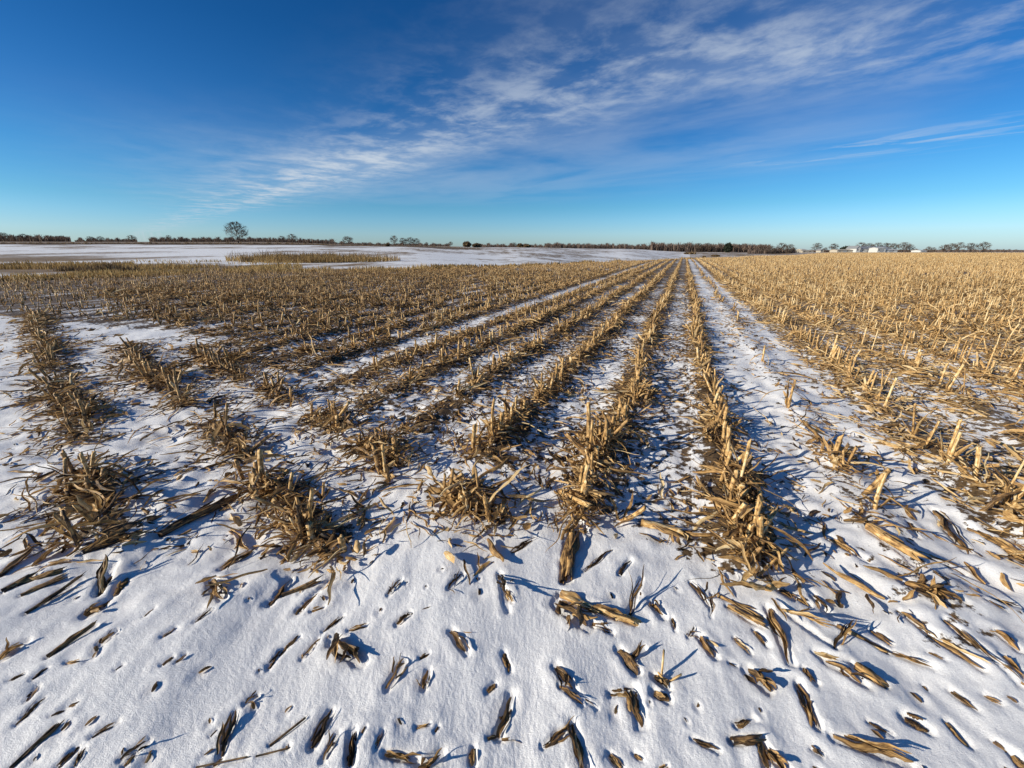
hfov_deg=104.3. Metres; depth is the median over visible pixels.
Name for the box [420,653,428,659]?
corn husk
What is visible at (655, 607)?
crumpled leaf
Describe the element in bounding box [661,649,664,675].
broken stick
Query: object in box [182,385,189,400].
corn stalk
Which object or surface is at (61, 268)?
weed clump
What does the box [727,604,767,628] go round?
stalk piece
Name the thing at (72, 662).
corn husk
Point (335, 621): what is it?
dry leaf
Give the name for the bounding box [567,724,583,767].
dry leaf
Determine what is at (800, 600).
corn husk
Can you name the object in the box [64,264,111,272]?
weed clump
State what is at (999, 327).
corn stalk
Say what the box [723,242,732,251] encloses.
evergreen tree
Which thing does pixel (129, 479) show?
dry leaf
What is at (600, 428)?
corn stalk
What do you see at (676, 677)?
broken stick
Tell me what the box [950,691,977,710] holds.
dry leaf
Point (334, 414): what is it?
corn stalk
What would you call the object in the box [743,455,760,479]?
corn stalk
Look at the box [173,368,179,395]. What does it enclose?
corn stalk
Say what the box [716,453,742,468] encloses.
corn stalk
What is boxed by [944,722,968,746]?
corn husk
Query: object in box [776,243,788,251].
bare tree
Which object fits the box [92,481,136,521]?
dry leaf
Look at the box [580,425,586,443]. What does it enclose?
dry leaf
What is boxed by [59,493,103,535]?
corn stalk
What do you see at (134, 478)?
dry leaf
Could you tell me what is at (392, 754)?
dry leaf
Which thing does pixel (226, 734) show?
dry leaf
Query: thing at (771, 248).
bare tree
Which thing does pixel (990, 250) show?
woodland
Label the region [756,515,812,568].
corn stalk
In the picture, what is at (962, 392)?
corn stalk
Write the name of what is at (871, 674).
stalk piece
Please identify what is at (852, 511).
dry leaf
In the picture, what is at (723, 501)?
dry leaf
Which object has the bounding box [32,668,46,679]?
corn husk
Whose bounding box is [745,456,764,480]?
dry leaf
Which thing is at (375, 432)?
corn stalk
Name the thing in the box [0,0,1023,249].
sky
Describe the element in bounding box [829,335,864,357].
corn stalk
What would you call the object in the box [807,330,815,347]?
corn stalk
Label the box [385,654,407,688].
crumpled leaf
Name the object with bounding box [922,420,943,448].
corn stalk
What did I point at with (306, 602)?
dry leaf
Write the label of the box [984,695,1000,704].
dry leaf
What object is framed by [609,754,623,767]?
dry leaf
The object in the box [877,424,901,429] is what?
dry leaf
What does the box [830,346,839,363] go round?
corn stalk
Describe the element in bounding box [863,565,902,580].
dry leaf
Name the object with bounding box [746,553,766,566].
dry leaf
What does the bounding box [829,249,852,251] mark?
shed
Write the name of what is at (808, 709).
dry leaf
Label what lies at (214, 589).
crumpled leaf
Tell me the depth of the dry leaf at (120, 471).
2.41 m
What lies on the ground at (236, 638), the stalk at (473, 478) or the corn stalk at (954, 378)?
the corn stalk at (954, 378)
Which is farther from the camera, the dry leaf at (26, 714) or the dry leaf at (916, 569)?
the dry leaf at (916, 569)
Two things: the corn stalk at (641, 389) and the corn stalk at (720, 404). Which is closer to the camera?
the corn stalk at (720, 404)
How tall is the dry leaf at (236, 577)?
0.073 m
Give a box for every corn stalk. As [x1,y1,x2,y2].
[18,353,42,372]
[27,367,47,382]
[38,342,49,357]
[38,348,52,368]
[38,368,62,379]
[41,386,56,402]
[47,450,76,478]
[49,480,72,495]
[50,344,54,362]
[51,481,74,493]
[52,457,68,494]
[55,397,64,406]
[55,406,67,426]
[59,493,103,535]
[63,489,76,506]
[64,371,79,386]
[64,418,75,433]
[64,495,99,540]
[66,475,94,502]
[69,372,72,390]
[74,418,88,440]
[77,398,87,421]
[79,451,122,481]
[83,484,99,502]
[90,451,95,478]
[100,468,142,490]
[118,337,129,353]
[133,360,146,378]
[158,376,181,403]
[161,366,180,386]
[166,378,173,395]
[169,381,180,393]
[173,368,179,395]
[177,369,182,384]
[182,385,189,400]
[202,402,228,423]
[209,410,224,422]
[211,413,251,448]
[217,403,227,435]
[223,347,235,361]
[225,436,267,457]
[229,433,247,445]
[234,459,253,479]
[241,448,256,459]
[247,484,266,498]
[251,467,268,493]
[251,495,295,513]
[253,461,257,479]
[257,449,279,476]
[259,372,276,387]
[259,467,277,489]
[264,471,282,489]
[265,486,282,502]
[267,501,294,524]
[268,375,285,400]
[268,387,303,408]
[270,468,291,486]
[277,472,298,500]
[283,504,306,541]
[286,502,307,520]
[287,514,305,561]
[289,517,318,532]
[294,496,315,522]
[295,488,335,527]
[305,519,332,542]
[310,402,313,416]
[312,399,340,417]
[312,481,324,499]
[320,534,346,558]
[322,402,343,427]
[327,401,353,426]
[336,413,350,431]
[361,435,373,452]
[369,442,395,459]
[371,357,379,374]
[372,444,394,474]
[374,429,378,447]
[381,444,390,481]
[382,440,405,458]
[391,437,395,456]
[393,436,406,466]
[423,473,458,507]
[440,472,464,487]
[442,491,473,513]
[443,344,450,361]
[444,467,470,496]
[448,494,464,518]
[456,357,476,380]
[457,339,471,358]
[457,490,461,507]
[459,478,484,499]
[462,490,476,510]
[465,419,477,447]
[467,467,480,506]
[473,495,504,522]
[475,496,495,517]
[477,413,521,438]
[480,397,494,441]
[488,345,511,366]
[498,412,526,426]
[500,503,513,521]
[502,397,527,422]
[513,396,522,417]
[531,373,552,398]
[531,378,546,389]
[535,384,556,400]
[540,363,557,386]
[556,463,589,496]
[558,356,577,369]
[559,358,563,378]
[564,432,596,464]
[565,494,577,517]
[568,419,593,454]
[569,452,593,482]
[573,461,605,484]
[576,341,583,360]
[576,465,584,486]
[580,479,588,499]
[584,424,598,440]
[585,449,595,470]
[586,402,603,456]
[592,414,616,430]
[593,419,628,451]
[595,429,628,444]
[596,417,651,442]
[596,445,612,467]
[598,428,610,460]
[600,414,637,449]
[600,416,630,464]
[601,408,619,426]
[601,410,622,429]
[610,493,645,520]
[616,397,629,419]
[618,397,627,417]
[622,404,626,420]
[627,369,651,388]
[633,382,637,400]
[635,370,649,386]
[636,380,648,398]
[637,349,652,373]
[642,386,651,405]
[699,409,722,437]
[703,373,723,393]
[704,362,713,378]
[706,387,727,406]
[707,395,723,413]
[708,499,726,510]
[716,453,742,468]
[718,406,728,426]
[719,444,730,460]
[719,451,763,482]
[720,421,734,447]
[723,469,739,497]
[723,484,733,501]
[724,425,746,468]
[726,520,761,561]
[727,415,746,432]
[729,438,751,467]
[729,502,748,524]
[733,488,752,513]
[735,483,752,499]
[739,450,760,490]
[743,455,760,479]
[747,495,762,538]
[748,546,783,572]
[751,490,764,512]
[751,547,788,578]
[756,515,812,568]
[759,379,796,407]
[764,534,783,567]
[798,419,823,444]
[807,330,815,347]
[818,445,884,469]
[823,434,860,458]
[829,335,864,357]
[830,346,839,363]
[830,450,850,469]
[831,343,838,356]
[832,348,840,364]
[832,443,849,467]
[844,342,853,363]
[846,355,853,377]
[846,367,859,382]
[847,348,864,368]
[860,371,877,393]
[861,327,866,344]
[861,467,894,499]
[862,370,874,389]
[871,329,878,349]
[872,471,910,514]
[874,403,927,432]
[875,368,892,398]
[878,368,882,400]
[883,377,897,406]
[897,338,905,361]
[912,431,936,449]
[915,348,924,366]
[916,352,922,370]
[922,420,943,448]
[937,419,973,460]
[938,362,948,385]
[939,450,988,489]
[940,431,973,462]
[944,337,960,360]
[945,363,964,389]
[952,309,970,327]
[953,367,965,393]
[956,445,981,477]
[957,329,980,341]
[959,339,967,360]
[959,345,968,363]
[962,459,1003,474]
[964,333,976,364]
[972,312,978,327]
[976,352,978,367]
[978,357,987,372]
[979,463,1023,509]
[985,344,1003,372]
[993,316,1008,334]
[995,334,1022,350]
[1000,337,1009,356]
[1002,481,1020,509]
[1009,324,1021,339]
[1010,460,1023,494]
[1011,356,1023,381]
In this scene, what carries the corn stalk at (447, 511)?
on the ground at (236, 638)
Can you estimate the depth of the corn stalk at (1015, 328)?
5.81 m
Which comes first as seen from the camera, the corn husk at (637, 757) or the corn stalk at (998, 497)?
the corn husk at (637, 757)
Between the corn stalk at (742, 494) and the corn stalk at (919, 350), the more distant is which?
the corn stalk at (919, 350)
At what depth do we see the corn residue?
3.66 m
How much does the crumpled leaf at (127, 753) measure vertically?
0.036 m
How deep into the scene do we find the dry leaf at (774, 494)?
2.10 m
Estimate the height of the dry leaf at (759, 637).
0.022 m
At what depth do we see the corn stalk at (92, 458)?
2.33 m
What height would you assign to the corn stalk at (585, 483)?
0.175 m
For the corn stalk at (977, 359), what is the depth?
4.39 m
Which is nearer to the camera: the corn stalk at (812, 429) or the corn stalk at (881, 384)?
the corn stalk at (812, 429)
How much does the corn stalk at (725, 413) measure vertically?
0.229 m
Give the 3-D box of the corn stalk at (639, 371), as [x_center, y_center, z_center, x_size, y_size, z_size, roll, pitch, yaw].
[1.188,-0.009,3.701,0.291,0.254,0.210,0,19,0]
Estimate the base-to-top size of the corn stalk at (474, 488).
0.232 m
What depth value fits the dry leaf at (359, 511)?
2.06 m
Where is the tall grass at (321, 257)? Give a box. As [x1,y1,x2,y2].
[225,249,400,262]
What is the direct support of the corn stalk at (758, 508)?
on the corn residue
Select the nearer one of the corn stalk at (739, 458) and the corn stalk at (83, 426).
the corn stalk at (739, 458)
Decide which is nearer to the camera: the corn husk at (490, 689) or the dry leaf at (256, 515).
the corn husk at (490, 689)
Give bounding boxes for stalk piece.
[0,545,33,577]
[1,571,38,592]
[9,720,63,767]
[17,566,66,585]
[20,573,68,596]
[24,570,87,613]
[46,620,96,657]
[82,529,152,553]
[158,491,247,536]
[196,756,248,767]
[255,747,289,756]
[269,715,307,746]
[281,575,322,596]
[558,488,604,534]
[559,589,597,612]
[560,545,567,583]
[565,528,579,580]
[593,604,643,625]
[641,519,692,537]
[717,594,764,619]
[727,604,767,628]
[730,734,766,745]
[742,506,777,560]
[837,624,890,652]
[854,662,888,688]
[865,523,929,562]
[993,536,1023,559]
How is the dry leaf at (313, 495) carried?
on the ground at (236, 638)
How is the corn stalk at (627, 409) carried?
on the ground at (236, 638)
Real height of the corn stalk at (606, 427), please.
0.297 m
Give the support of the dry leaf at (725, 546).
on the ground at (236, 638)
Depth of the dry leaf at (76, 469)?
2.35 m
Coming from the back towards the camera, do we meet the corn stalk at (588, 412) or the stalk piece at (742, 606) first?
the corn stalk at (588, 412)
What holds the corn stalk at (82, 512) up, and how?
on the ground at (236, 638)
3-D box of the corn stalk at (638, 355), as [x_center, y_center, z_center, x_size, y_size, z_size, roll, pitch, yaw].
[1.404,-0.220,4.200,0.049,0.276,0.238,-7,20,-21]
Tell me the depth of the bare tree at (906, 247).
339.88 m
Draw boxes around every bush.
[463,241,471,246]
[472,243,481,246]
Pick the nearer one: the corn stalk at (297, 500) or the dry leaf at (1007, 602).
the dry leaf at (1007, 602)
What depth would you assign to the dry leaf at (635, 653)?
1.35 m
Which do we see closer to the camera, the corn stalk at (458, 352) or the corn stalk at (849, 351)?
the corn stalk at (849, 351)
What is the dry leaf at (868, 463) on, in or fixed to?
on the ground at (236, 638)
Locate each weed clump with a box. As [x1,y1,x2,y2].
[46,265,78,271]
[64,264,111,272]
[96,262,124,271]
[113,265,139,271]
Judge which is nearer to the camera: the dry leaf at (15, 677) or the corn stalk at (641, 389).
the dry leaf at (15, 677)
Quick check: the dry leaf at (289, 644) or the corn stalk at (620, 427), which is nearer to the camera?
the dry leaf at (289, 644)
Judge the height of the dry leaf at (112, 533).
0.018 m
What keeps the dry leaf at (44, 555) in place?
on the ground at (236, 638)
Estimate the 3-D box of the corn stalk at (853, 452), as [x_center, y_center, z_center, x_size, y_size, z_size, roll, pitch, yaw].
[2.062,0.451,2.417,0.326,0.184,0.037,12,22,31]
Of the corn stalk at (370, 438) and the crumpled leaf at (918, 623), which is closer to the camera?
the crumpled leaf at (918, 623)
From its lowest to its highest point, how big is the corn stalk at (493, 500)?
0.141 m
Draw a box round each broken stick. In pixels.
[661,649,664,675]
[669,673,681,681]
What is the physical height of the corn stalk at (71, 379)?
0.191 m
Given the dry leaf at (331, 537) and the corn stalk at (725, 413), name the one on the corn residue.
the dry leaf at (331, 537)
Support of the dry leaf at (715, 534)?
on the ground at (236, 638)
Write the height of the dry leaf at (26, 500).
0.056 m
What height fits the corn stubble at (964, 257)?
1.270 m
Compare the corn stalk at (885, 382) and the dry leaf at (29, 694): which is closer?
the dry leaf at (29, 694)
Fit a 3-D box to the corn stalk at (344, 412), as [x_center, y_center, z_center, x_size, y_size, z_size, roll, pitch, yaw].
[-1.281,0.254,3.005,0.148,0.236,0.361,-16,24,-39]
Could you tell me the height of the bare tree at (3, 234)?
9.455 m
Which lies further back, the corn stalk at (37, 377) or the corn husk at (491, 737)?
the corn stalk at (37, 377)
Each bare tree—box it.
[0,232,10,241]
[18,233,28,240]
[224,221,248,242]
[286,234,297,242]
[343,236,352,244]
[389,235,397,245]
[405,237,413,245]
[693,243,702,251]
[703,243,712,250]
[767,246,776,253]
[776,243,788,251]
[784,244,795,252]
[811,243,821,249]
[897,242,910,251]
[938,245,950,251]
[948,243,961,251]
[953,242,965,251]
[964,243,978,251]
[976,242,991,251]
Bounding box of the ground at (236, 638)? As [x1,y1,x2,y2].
[0,242,1023,767]
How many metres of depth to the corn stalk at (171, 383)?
3.57 m
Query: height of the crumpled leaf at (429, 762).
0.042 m
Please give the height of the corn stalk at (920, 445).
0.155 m
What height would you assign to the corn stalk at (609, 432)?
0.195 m
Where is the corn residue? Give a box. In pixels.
[0,266,1023,767]
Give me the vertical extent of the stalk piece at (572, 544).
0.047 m
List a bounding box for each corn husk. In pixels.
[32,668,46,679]
[65,659,79,663]
[113,578,128,595]
[162,657,172,665]
[312,606,322,611]
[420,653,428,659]
[468,749,475,765]
[486,683,494,693]
[487,735,496,740]
[502,653,510,672]
[617,649,638,675]
[619,561,630,575]
[634,754,641,760]
[654,691,669,701]
[734,719,750,728]
[757,742,772,767]
[797,597,808,606]
[904,711,928,732]
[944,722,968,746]
[993,741,1006,752]
[1010,755,1023,767]
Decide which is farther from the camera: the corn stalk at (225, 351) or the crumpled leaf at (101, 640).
the corn stalk at (225, 351)
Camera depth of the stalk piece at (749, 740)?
1.11 m
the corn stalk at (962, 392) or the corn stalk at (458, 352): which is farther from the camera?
the corn stalk at (458, 352)
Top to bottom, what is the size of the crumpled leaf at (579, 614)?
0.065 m
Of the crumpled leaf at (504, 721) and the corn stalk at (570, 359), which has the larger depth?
the corn stalk at (570, 359)
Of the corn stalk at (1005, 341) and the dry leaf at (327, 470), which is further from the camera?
the corn stalk at (1005, 341)
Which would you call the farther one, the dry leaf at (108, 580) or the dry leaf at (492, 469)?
the dry leaf at (492, 469)
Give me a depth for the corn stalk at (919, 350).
4.29 m
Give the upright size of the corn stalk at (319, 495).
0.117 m
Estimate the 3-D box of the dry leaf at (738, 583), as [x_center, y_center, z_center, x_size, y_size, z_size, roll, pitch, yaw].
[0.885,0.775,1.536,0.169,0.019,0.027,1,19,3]
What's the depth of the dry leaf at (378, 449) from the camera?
2.37 m
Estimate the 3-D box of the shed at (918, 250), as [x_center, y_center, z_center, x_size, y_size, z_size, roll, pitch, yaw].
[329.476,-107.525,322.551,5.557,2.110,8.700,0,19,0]
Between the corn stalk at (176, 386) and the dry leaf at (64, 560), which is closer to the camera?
the dry leaf at (64, 560)
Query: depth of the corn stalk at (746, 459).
2.22 m
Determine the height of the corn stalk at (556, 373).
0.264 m
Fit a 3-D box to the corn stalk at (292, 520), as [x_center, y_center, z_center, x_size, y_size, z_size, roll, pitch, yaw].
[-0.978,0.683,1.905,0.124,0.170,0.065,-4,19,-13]
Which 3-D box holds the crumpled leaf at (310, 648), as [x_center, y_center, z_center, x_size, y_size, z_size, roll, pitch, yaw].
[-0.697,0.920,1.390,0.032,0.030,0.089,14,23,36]
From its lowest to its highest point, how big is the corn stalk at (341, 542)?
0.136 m
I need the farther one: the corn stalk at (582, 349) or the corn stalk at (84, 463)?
the corn stalk at (582, 349)
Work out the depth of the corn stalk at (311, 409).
3.20 m
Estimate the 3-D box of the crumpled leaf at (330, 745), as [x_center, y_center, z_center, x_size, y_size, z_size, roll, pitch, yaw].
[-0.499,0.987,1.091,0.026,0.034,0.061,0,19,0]
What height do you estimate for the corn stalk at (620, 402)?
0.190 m
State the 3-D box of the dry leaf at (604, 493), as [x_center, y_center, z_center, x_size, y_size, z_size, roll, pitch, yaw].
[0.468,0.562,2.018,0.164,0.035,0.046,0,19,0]
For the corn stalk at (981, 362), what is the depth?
4.37 m
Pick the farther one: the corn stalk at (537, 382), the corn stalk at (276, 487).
the corn stalk at (537, 382)
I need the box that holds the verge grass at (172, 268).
[0,256,694,280]
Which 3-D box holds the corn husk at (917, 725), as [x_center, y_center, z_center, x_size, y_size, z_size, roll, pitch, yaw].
[1.182,0.993,1.165,0.043,0.028,0.052,-12,22,-31]
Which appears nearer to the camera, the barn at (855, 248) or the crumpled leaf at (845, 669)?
the crumpled leaf at (845, 669)
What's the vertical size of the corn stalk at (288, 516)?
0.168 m
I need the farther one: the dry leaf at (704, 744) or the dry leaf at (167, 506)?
the dry leaf at (167, 506)
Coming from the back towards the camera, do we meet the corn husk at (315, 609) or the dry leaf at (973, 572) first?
the dry leaf at (973, 572)
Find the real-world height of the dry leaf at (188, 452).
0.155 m
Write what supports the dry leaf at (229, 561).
on the ground at (236, 638)
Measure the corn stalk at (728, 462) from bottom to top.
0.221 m
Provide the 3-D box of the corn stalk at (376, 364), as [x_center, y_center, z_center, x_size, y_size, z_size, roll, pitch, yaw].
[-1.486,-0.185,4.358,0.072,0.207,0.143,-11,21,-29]
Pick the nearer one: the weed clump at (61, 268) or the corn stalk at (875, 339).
the corn stalk at (875, 339)
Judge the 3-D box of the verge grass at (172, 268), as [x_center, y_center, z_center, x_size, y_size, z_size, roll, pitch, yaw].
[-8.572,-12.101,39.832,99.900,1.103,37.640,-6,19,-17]
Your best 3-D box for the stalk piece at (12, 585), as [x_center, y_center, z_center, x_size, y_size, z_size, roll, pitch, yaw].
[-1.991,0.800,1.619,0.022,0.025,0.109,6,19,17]
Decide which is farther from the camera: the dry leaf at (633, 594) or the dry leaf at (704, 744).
the dry leaf at (633, 594)
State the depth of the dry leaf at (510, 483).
2.26 m
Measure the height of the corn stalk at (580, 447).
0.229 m
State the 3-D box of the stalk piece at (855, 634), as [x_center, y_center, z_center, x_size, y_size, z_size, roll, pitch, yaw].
[1.241,0.903,1.404,0.155,0.027,0.024,16,25,40]
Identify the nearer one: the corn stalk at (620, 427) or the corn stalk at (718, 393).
the corn stalk at (620, 427)
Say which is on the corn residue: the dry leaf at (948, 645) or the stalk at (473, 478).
the stalk at (473, 478)
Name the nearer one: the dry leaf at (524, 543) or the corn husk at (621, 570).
the corn husk at (621, 570)
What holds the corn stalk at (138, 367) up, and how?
on the ground at (236, 638)
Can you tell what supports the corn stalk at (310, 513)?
on the ground at (236, 638)
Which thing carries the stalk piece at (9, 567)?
on the ground at (236, 638)
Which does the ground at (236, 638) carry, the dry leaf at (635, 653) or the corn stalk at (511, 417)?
the corn stalk at (511, 417)
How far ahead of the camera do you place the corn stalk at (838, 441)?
2.50 m
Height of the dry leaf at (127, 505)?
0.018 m
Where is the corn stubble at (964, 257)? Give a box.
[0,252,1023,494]
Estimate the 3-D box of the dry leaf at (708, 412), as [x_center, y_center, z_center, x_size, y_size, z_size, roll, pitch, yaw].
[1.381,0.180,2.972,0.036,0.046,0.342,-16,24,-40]
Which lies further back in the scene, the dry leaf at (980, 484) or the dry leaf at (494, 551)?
the dry leaf at (980, 484)
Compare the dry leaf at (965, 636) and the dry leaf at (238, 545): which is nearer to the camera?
the dry leaf at (965, 636)
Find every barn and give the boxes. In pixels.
[846,246,861,251]
[860,246,891,251]
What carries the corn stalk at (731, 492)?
on the ground at (236, 638)
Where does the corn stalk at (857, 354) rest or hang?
on the ground at (236, 638)
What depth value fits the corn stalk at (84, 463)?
2.27 m
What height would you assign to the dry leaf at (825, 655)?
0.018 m
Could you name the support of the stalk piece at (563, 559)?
on the ground at (236, 638)
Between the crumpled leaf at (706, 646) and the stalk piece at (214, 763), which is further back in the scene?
the crumpled leaf at (706, 646)
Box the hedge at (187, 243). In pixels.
[0,242,479,248]
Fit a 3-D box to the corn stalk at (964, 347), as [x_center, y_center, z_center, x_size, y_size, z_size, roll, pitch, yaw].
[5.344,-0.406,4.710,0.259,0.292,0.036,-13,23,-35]
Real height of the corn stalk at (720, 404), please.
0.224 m
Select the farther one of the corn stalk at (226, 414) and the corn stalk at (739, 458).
the corn stalk at (226, 414)
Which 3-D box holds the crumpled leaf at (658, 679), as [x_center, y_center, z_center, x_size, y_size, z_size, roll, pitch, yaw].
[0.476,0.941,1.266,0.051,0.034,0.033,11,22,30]
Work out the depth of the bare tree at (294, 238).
281.40 m
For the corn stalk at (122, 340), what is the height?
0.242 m
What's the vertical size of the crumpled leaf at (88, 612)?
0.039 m
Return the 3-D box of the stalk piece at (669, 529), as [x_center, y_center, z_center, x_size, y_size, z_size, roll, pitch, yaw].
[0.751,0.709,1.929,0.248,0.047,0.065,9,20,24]
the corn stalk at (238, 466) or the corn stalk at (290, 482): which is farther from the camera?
the corn stalk at (238, 466)
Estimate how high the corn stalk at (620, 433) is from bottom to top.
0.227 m
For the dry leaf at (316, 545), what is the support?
on the ground at (236, 638)
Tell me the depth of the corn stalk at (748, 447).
2.37 m
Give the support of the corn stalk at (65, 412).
on the ground at (236, 638)
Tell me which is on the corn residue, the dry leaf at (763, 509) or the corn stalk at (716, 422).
the dry leaf at (763, 509)
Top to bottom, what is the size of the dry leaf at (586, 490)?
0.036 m
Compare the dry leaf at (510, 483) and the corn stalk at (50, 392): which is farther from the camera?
the corn stalk at (50, 392)
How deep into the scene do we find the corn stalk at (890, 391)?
3.38 m
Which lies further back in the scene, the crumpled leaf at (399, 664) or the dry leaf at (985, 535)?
the dry leaf at (985, 535)
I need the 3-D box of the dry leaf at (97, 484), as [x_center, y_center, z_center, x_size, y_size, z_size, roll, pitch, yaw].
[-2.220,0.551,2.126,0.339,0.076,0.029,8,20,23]
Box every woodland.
[0,234,449,245]
[481,241,795,253]
[795,248,1023,252]
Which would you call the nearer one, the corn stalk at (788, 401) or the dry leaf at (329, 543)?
the dry leaf at (329, 543)
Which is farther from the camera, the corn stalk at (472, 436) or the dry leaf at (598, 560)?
the corn stalk at (472, 436)
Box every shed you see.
[796,250,813,252]
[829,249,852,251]
[885,249,897,251]
[910,250,927,251]
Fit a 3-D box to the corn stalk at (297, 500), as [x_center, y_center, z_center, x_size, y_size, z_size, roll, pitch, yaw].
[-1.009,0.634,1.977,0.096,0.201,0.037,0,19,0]
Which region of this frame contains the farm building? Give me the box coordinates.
[868,247,885,251]
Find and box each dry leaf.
[0,526,27,530]
[6,512,82,542]
[9,673,23,680]
[15,698,44,725]
[21,483,72,488]
[21,486,30,509]
[26,686,37,700]
[29,509,121,547]
[31,541,67,566]
[38,455,61,463]
[42,501,62,515]
[43,492,84,512]
[43,558,77,567]
[53,469,100,478]
[56,751,75,767]
[68,481,103,497]
[74,747,85,766]
[75,451,109,473]
[80,522,125,544]
[83,480,113,490]
[84,469,163,490]
[85,527,125,550]
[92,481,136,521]
[92,722,114,737]
[94,514,119,541]
[95,554,108,595]
[98,576,111,596]
[99,465,141,493]
[107,494,158,502]
[112,529,191,552]
[113,459,157,475]
[113,496,132,516]
[121,477,166,506]
[123,498,137,527]
[124,753,134,765]
[140,507,149,513]
[142,495,193,515]
[150,493,200,501]
[160,451,214,455]
[163,488,208,501]
[169,438,210,446]
[195,607,211,622]
[206,569,267,585]
[216,710,236,756]
[220,547,256,569]
[227,523,251,569]
[229,529,247,549]
[232,504,281,523]
[233,462,282,493]
[241,432,251,442]
[257,519,306,535]
[267,488,315,500]
[267,490,309,518]
[268,650,283,668]
[269,577,292,606]
[274,508,291,523]
[281,635,297,653]
[293,527,338,549]
[301,581,329,609]
[303,535,351,562]
[304,470,338,484]
[304,477,327,519]
[308,542,343,557]
[308,546,345,577]
[311,709,331,748]
[314,461,345,483]
[323,511,361,525]
[323,616,341,632]
[324,526,337,546]
[327,566,335,604]
[332,498,385,530]
[339,453,390,476]
[347,732,356,766]
[349,623,365,630]
[359,510,365,529]
[368,448,391,456]
[375,733,382,747]
[380,484,426,491]
[384,750,420,763]
[392,450,412,464]
[412,511,451,516]
[416,723,428,728]
[466,456,509,487]
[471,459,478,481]
[472,446,483,456]
[484,444,521,451]
[485,473,521,489]
[486,538,503,561]
[489,464,529,504]
[491,513,529,521]
[496,574,506,593]
[503,470,521,500]
[506,494,553,501]
[506,589,512,601]
[510,536,537,552]
[543,715,574,747]
[546,517,568,550]
[547,447,564,466]
[554,444,584,454]
[558,430,578,434]
[558,685,581,703]
[560,519,573,539]
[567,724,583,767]
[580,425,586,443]
[582,550,611,570]
[583,480,591,494]
[589,491,620,498]
[592,390,629,392]
[597,463,647,474]
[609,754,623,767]
[610,687,630,697]
[624,689,642,726]
[628,566,643,615]
[631,640,645,659]
[659,472,664,497]
[667,514,731,547]
[675,509,730,519]
[676,479,731,508]
[677,400,717,416]
[684,529,713,536]
[689,581,708,604]
[693,511,717,529]
[693,738,718,749]
[695,479,723,517]
[698,522,725,526]
[704,497,749,512]
[710,594,714,615]
[713,495,736,525]
[715,542,744,550]
[720,581,764,589]
[728,526,746,537]
[734,636,748,652]
[735,491,740,537]
[739,503,753,518]
[744,471,781,485]
[744,481,800,510]
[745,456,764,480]
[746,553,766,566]
[751,478,756,500]
[754,502,774,513]
[754,631,764,645]
[766,608,788,663]
[779,543,816,546]
[781,608,840,627]
[796,683,819,730]
[806,578,849,593]
[808,510,820,516]
[814,651,838,659]
[817,518,825,538]
[823,563,884,599]
[828,538,860,557]
[833,619,856,648]
[833,734,913,762]
[839,501,866,523]
[850,462,890,468]
[852,431,911,449]
[852,515,872,523]
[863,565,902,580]
[869,722,889,734]
[870,630,892,645]
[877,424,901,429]
[877,553,918,575]
[882,651,930,666]
[883,441,917,455]
[895,557,956,576]
[904,505,916,520]
[910,424,928,438]
[920,551,970,574]
[925,468,977,480]
[927,635,990,668]
[928,652,941,659]
[932,510,971,553]
[943,620,1023,684]
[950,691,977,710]
[951,573,1023,622]
[963,497,987,504]
[964,562,985,584]
[966,527,1009,547]
[969,479,1003,486]
[984,437,1022,459]
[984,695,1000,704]
[995,599,1018,606]
[1002,656,1023,678]
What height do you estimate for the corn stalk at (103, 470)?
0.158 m
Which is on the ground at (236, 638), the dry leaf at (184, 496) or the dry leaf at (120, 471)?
the dry leaf at (184, 496)
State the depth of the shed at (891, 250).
303.16 m
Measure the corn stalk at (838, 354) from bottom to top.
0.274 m
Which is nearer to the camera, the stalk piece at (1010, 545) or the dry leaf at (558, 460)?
the stalk piece at (1010, 545)
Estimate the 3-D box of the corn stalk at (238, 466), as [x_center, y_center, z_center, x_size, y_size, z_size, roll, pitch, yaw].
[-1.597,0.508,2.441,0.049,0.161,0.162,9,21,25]
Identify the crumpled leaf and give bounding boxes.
[0,637,22,659]
[83,601,104,616]
[99,628,114,643]
[120,736,148,759]
[195,573,236,607]
[245,691,257,703]
[301,639,319,658]
[323,732,336,759]
[326,632,359,662]
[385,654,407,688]
[387,580,400,594]
[396,612,409,624]
[416,670,429,688]
[418,748,441,767]
[448,571,461,592]
[449,631,471,651]
[496,697,520,742]
[554,600,597,631]
[554,666,572,688]
[592,622,611,632]
[649,600,662,614]
[653,675,670,687]
[686,625,698,637]
[699,636,717,656]
[744,668,775,691]
[765,749,787,767]
[778,589,796,598]
[802,668,815,682]
[811,745,823,756]
[813,595,827,611]
[825,661,874,683]
[843,507,885,522]
[897,612,936,637]
[904,575,948,608]
[929,583,961,600]
[989,630,1018,650]
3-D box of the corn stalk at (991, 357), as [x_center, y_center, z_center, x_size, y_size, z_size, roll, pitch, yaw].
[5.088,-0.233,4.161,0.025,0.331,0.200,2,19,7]
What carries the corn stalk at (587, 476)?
on the ground at (236, 638)
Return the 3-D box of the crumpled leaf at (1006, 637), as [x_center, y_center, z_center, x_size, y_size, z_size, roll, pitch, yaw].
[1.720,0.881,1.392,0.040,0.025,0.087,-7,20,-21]
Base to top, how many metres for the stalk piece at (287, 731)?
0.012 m
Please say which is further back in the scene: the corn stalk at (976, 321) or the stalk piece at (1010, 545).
the corn stalk at (976, 321)
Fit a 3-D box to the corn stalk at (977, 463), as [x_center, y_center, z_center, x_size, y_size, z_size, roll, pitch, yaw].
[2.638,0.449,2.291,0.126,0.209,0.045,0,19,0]
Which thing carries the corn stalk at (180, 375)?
on the ground at (236, 638)

